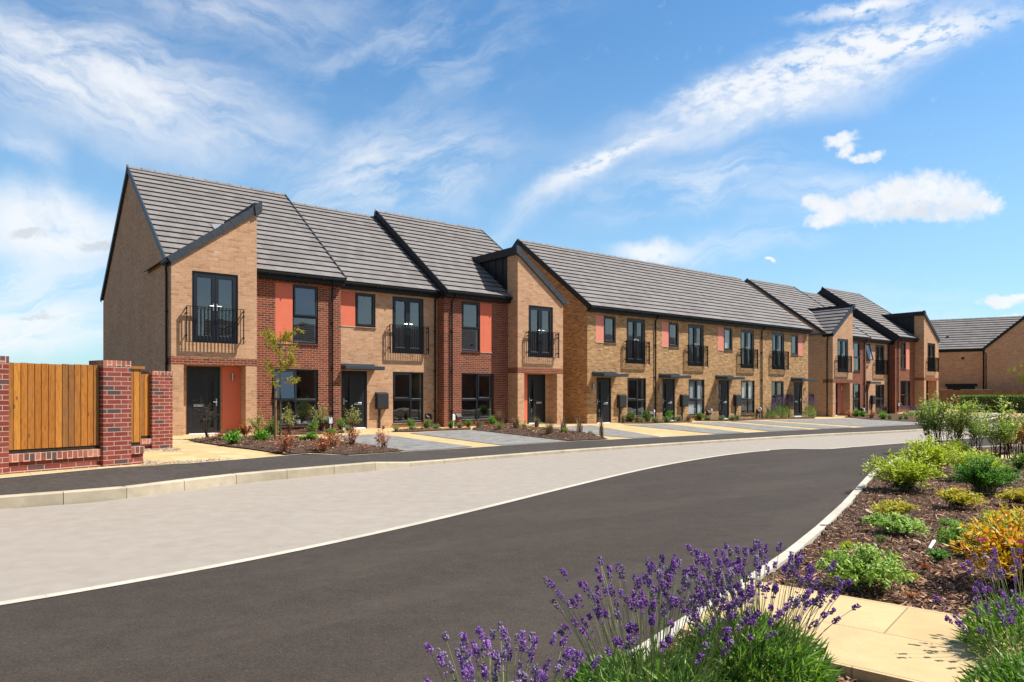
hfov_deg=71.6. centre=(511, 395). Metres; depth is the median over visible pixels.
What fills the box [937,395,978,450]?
shrub
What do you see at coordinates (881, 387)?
window
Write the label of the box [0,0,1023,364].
sky
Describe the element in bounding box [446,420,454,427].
shrub
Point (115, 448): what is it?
garden wall
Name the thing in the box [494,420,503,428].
ornamental grass
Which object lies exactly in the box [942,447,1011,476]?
shrub
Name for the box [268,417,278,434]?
shrub
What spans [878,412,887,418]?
shrub
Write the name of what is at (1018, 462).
shrub
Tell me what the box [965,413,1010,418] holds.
driveway
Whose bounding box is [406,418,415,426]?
shrub
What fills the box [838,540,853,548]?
shrub
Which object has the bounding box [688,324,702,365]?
french window
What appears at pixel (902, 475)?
shrub
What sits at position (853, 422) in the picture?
driveway
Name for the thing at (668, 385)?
front door
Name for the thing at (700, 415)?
shrub
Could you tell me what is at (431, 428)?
bark mulch
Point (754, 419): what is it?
planting bed
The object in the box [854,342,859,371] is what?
window
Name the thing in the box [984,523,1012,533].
shrub
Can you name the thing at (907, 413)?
lavender
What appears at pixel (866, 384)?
front door
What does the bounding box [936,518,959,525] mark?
shrub
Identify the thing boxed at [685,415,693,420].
ornamental grass
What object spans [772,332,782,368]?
french window
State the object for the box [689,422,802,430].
driveway
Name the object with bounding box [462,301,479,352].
window
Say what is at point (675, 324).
window
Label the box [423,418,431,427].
shrub
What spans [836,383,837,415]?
front door
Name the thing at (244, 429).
shrub
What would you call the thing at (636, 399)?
window
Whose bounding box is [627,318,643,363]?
french window
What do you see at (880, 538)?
shrub
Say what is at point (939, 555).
shrub
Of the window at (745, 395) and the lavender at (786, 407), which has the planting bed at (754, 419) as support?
the lavender at (786, 407)
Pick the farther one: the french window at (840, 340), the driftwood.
the french window at (840, 340)
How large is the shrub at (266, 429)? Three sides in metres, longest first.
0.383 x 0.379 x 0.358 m
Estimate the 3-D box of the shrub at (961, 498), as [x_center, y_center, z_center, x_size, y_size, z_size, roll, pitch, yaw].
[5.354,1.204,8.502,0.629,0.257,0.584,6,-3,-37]
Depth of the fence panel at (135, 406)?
11.93 m
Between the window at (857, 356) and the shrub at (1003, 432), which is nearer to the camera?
the shrub at (1003, 432)
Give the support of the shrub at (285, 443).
on the planting bed at (258, 446)
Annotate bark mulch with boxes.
[393,427,469,430]
[645,463,1023,681]
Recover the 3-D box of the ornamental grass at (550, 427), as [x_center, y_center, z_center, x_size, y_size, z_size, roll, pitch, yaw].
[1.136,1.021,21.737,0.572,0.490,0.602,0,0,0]
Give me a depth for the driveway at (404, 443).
18.53 m
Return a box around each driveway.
[334,434,471,450]
[413,430,561,444]
[554,425,659,437]
[622,424,739,433]
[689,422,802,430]
[732,421,847,428]
[774,418,917,426]
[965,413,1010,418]
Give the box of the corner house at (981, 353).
[930,315,1023,393]
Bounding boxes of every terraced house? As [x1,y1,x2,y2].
[292,202,439,428]
[512,238,659,423]
[586,251,716,420]
[643,261,765,418]
[693,270,815,417]
[802,291,892,414]
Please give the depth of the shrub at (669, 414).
35.97 m
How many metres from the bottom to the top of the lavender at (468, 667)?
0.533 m
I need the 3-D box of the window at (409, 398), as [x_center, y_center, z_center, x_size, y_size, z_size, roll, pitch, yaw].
[-4.129,0.095,27.884,1.430,2.050,0.350,0,0,-38]
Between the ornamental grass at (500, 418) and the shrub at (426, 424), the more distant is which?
the ornamental grass at (500, 418)
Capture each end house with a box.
[100,164,346,435]
[374,209,565,426]
[745,278,871,416]
[817,286,939,412]
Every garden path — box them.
[680,580,1023,681]
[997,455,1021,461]
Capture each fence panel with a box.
[9,362,98,453]
[131,366,144,445]
[141,374,149,438]
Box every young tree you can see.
[259,326,303,438]
[1007,362,1023,384]
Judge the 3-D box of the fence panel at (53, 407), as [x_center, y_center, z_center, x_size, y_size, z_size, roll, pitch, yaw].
[-7.027,0.185,10.889,0.073,1.341,1.316,0,0,34]
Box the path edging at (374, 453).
[4,419,984,477]
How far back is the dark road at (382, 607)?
5.17 m
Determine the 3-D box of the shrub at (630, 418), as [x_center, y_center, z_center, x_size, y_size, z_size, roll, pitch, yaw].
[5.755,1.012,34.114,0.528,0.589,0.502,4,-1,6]
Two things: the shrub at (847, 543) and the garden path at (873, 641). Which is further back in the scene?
the shrub at (847, 543)
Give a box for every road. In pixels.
[0,425,1013,605]
[0,435,1022,681]
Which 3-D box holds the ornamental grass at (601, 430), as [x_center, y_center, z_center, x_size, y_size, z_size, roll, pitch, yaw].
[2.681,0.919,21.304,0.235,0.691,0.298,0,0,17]
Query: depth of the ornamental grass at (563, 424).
22.17 m
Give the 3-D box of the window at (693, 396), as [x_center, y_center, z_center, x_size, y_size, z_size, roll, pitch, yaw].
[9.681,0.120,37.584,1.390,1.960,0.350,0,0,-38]
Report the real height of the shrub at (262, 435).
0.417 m
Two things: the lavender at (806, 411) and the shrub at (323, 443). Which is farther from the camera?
the lavender at (806, 411)
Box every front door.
[187,366,219,433]
[341,371,366,428]
[527,374,544,423]
[596,377,610,422]
[662,379,674,420]
[719,380,728,418]
[794,382,801,416]
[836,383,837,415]
[866,384,867,412]
[926,381,927,404]
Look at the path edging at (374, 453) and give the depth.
15.03 m
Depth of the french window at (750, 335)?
40.42 m
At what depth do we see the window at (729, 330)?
39.43 m
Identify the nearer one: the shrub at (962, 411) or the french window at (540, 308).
the shrub at (962, 411)
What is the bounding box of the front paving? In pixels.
[0,409,1023,477]
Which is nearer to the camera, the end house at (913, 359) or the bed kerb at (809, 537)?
the bed kerb at (809, 537)
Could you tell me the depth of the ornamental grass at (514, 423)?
24.59 m
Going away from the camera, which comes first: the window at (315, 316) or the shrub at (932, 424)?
the shrub at (932, 424)
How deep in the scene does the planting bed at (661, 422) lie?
33.93 m
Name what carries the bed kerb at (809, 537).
on the planting soil
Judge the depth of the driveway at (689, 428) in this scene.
28.10 m
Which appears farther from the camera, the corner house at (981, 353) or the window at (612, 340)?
the corner house at (981, 353)
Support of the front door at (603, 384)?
in the terraced house at (609, 355)
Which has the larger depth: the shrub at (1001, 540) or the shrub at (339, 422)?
the shrub at (339, 422)
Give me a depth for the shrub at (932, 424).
16.97 m
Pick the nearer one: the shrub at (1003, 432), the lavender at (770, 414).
the shrub at (1003, 432)
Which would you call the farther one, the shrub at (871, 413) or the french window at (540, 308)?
the shrub at (871, 413)
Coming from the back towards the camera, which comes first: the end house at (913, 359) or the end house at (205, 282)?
the end house at (913, 359)
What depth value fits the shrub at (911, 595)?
4.63 m
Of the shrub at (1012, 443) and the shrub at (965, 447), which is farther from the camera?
the shrub at (1012, 443)
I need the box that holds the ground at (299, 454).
[185,441,570,463]
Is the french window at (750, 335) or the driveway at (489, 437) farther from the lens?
the french window at (750, 335)
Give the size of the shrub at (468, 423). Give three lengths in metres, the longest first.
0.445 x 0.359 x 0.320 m
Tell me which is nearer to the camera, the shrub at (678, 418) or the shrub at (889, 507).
the shrub at (889, 507)
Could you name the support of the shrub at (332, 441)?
on the planting bed at (258, 446)
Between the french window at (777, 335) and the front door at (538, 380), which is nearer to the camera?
the front door at (538, 380)
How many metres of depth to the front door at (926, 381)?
55.71 m
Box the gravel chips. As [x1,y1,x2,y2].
[142,446,233,464]
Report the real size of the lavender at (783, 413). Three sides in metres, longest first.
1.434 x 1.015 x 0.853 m
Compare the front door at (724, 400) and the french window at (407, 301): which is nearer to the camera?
the french window at (407, 301)
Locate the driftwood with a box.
[865,509,877,514]
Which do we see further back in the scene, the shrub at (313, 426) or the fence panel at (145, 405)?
the shrub at (313, 426)
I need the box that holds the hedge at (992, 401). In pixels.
[960,394,1023,412]
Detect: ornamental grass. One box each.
[473,418,482,427]
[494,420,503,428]
[495,408,504,423]
[510,415,520,428]
[534,416,539,426]
[544,422,556,433]
[560,414,566,431]
[575,417,582,432]
[598,417,604,436]
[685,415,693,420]
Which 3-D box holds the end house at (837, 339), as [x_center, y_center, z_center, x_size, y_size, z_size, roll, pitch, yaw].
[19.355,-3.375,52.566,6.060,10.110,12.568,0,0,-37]
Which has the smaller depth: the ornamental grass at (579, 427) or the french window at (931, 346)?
the ornamental grass at (579, 427)
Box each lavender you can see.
[423,621,600,681]
[542,554,777,681]
[670,539,861,681]
[764,402,777,417]
[771,396,786,417]
[778,392,791,416]
[801,395,816,416]
[875,403,884,412]
[900,406,913,415]
[931,569,1023,681]
[949,547,1023,662]
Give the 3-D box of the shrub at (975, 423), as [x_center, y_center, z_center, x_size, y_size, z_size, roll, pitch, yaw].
[10.835,0.691,16.487,0.766,1.297,0.728,0,0,-3]
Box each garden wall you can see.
[0,356,144,477]
[136,371,172,449]
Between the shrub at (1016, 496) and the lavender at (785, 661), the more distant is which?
the shrub at (1016, 496)
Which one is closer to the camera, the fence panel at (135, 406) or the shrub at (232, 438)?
the fence panel at (135, 406)
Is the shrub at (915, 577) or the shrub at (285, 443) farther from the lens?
the shrub at (285, 443)
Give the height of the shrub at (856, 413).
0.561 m
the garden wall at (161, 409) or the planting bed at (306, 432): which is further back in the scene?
the planting bed at (306, 432)
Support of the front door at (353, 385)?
in the terraced house at (390, 292)
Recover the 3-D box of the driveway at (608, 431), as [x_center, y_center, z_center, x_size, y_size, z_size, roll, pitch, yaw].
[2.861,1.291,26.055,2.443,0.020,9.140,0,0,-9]
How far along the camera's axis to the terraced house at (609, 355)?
33.82 m
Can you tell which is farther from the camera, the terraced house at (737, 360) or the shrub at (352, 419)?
the terraced house at (737, 360)
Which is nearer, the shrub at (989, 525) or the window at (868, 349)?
the shrub at (989, 525)
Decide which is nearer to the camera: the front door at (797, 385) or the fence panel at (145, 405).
the fence panel at (145, 405)
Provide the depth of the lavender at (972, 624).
3.64 m
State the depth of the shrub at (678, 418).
35.53 m
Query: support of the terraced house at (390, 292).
on the ground at (299, 454)
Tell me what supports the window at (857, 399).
in the end house at (837, 339)
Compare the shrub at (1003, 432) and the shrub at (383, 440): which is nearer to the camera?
the shrub at (1003, 432)
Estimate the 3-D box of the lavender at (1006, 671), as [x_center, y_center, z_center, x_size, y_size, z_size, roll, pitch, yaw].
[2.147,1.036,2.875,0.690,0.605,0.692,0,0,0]
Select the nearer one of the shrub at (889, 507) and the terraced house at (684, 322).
the shrub at (889, 507)
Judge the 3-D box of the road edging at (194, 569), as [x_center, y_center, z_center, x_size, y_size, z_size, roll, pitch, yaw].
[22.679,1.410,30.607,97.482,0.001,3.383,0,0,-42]
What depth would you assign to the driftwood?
7.75 m
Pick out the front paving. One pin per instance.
(193, 450)
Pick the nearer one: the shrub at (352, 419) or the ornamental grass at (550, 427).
the ornamental grass at (550, 427)
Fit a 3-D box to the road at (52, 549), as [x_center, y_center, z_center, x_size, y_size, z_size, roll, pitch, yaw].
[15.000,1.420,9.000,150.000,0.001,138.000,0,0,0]
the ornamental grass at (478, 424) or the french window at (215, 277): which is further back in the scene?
the ornamental grass at (478, 424)
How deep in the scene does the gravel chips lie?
12.71 m
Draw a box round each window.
[192,271,237,343]
[272,368,317,427]
[293,285,318,345]
[355,293,376,328]
[392,296,422,353]
[393,372,422,423]
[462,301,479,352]
[462,373,492,421]
[529,305,551,356]
[604,316,614,343]
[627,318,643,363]
[627,378,644,417]
[669,322,677,347]
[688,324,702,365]
[689,379,703,414]
[724,328,733,351]
[741,329,752,367]
[741,380,753,414]
[771,381,782,413]
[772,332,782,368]
[791,334,796,355]
[837,339,846,371]
[853,384,859,410]
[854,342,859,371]
[866,344,873,360]
[875,345,883,374]
[875,384,883,411]
[900,342,906,369]
[900,381,909,406]
[927,343,934,371]
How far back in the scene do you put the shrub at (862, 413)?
44.55 m
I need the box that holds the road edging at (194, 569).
[0,438,966,604]
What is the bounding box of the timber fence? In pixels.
[938,389,1023,408]
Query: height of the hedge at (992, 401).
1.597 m
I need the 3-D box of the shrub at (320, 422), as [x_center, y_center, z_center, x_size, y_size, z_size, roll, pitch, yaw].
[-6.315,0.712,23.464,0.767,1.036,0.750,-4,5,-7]
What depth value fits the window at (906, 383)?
54.22 m
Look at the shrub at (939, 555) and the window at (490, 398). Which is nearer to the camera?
the shrub at (939, 555)
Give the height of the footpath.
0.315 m
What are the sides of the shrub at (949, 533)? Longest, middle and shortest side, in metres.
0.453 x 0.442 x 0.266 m
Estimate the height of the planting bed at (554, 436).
0.163 m
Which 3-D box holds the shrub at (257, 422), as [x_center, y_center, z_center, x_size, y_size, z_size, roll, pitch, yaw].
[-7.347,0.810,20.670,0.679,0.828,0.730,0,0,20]
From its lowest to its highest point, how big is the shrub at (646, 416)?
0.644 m
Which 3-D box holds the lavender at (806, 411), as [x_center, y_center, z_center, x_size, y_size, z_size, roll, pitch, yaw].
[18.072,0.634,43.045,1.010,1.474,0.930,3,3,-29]
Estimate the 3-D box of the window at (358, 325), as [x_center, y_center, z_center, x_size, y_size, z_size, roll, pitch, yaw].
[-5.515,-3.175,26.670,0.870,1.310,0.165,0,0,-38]
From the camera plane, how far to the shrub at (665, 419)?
34.31 m
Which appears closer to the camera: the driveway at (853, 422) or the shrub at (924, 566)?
the shrub at (924, 566)
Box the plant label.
[928,540,935,547]
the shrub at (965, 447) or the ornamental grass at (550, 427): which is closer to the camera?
the shrub at (965, 447)
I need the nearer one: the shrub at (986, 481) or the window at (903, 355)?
the shrub at (986, 481)
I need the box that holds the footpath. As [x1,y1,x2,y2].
[0,417,1022,494]
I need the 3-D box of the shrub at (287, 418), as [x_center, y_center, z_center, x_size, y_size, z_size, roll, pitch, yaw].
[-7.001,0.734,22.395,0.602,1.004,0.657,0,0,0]
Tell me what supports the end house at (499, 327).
on the front paving
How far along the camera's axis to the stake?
18.50 m
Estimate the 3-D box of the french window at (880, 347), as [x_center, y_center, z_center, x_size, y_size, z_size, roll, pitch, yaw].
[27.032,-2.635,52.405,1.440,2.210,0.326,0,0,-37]
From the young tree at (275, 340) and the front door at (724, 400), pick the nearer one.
the young tree at (275, 340)
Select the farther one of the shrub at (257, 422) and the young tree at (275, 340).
the shrub at (257, 422)
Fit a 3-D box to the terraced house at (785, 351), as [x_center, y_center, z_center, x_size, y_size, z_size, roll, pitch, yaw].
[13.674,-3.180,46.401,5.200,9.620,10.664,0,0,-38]
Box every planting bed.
[188,436,404,453]
[269,429,344,433]
[399,427,470,430]
[472,424,608,439]
[624,420,691,422]
[696,417,814,420]
[846,413,946,421]
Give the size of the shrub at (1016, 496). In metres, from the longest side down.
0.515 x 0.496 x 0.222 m
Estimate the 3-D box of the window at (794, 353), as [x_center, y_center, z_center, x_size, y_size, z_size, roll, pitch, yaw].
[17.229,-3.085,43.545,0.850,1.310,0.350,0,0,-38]
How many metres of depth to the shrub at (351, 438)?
17.05 m
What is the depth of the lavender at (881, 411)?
52.11 m
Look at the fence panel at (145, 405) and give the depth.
14.74 m
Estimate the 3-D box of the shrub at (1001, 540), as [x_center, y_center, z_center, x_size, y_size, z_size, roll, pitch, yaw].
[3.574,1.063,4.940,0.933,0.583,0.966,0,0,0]
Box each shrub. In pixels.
[190,398,220,437]
[221,429,245,443]
[236,422,253,435]
[245,409,268,434]
[251,429,272,440]
[263,423,271,433]
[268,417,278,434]
[274,429,296,453]
[278,403,297,433]
[299,432,319,439]
[307,417,318,433]
[309,401,330,431]
[310,432,331,451]
[325,427,336,438]
[326,426,340,446]
[336,417,344,429]
[340,426,359,444]
[342,406,361,431]
[374,429,392,447]
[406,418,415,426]
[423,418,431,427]
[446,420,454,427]
[464,419,472,426]
[489,414,495,424]
[627,412,635,421]
[642,409,650,421]
[662,415,671,421]
[664,410,673,420]
[673,415,682,420]
[695,412,704,419]
[814,542,917,592]
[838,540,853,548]
[850,410,859,416]
[858,410,866,416]
[860,448,953,490]
[862,511,930,534]
[866,410,875,417]
[869,498,919,516]
[874,535,886,542]
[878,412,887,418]
[893,433,964,470]
[903,592,917,599]
[907,391,956,444]
[907,572,921,580]
[918,561,931,571]
[925,548,951,560]
[932,519,988,550]
[935,486,988,507]
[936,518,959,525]
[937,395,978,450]
[937,437,971,452]
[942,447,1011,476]
[943,503,1023,592]
[948,453,1021,493]
[958,397,997,452]
[969,506,1023,533]
[971,395,1023,458]
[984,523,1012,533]
[994,486,1023,503]
[998,468,1023,484]
[1001,425,1017,451]
[1003,410,1023,453]
[1004,451,1023,469]
[1007,413,1023,432]
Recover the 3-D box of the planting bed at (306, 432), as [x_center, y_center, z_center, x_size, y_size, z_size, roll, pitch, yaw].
[-6.931,1.200,23.814,2.747,0.054,3.106,0,0,-19]
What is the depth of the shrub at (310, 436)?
18.49 m
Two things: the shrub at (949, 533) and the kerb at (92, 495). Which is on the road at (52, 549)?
the kerb at (92, 495)
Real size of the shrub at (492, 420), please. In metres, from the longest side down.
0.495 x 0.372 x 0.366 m
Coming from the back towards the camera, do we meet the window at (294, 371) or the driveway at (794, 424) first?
the driveway at (794, 424)
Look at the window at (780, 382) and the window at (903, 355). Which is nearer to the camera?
the window at (780, 382)
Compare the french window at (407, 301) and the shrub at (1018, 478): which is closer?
the shrub at (1018, 478)
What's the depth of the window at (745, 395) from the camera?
40.50 m
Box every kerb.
[0,424,1007,508]
[590,444,1023,679]
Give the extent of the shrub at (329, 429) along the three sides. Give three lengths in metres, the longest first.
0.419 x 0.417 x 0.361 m
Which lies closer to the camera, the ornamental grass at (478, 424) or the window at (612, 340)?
the ornamental grass at (478, 424)
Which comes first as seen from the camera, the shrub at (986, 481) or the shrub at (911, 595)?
the shrub at (911, 595)
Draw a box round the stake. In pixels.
[273,391,280,438]
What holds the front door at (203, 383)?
in the end house at (205, 282)
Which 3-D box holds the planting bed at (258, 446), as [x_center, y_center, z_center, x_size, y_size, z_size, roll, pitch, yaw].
[-5.764,1.175,17.860,3.302,0.142,7.448,0,0,-37]
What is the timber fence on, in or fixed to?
on the ground at (299, 454)
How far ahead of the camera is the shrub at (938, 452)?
12.61 m
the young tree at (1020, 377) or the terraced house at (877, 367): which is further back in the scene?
the terraced house at (877, 367)
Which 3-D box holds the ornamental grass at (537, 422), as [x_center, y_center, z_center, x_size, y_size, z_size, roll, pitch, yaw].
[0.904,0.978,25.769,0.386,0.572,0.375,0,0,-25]
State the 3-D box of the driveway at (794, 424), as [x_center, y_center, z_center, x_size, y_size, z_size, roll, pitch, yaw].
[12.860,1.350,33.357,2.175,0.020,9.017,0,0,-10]
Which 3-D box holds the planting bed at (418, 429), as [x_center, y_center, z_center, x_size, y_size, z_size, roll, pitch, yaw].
[-3.027,1.226,26.088,1.894,0.052,4.186,0,0,43]
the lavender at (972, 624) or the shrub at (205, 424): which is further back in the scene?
the shrub at (205, 424)
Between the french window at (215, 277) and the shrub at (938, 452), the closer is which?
the shrub at (938, 452)
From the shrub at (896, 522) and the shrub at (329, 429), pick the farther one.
the shrub at (329, 429)
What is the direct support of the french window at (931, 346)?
in the end house at (913, 359)
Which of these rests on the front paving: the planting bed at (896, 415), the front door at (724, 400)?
the planting bed at (896, 415)

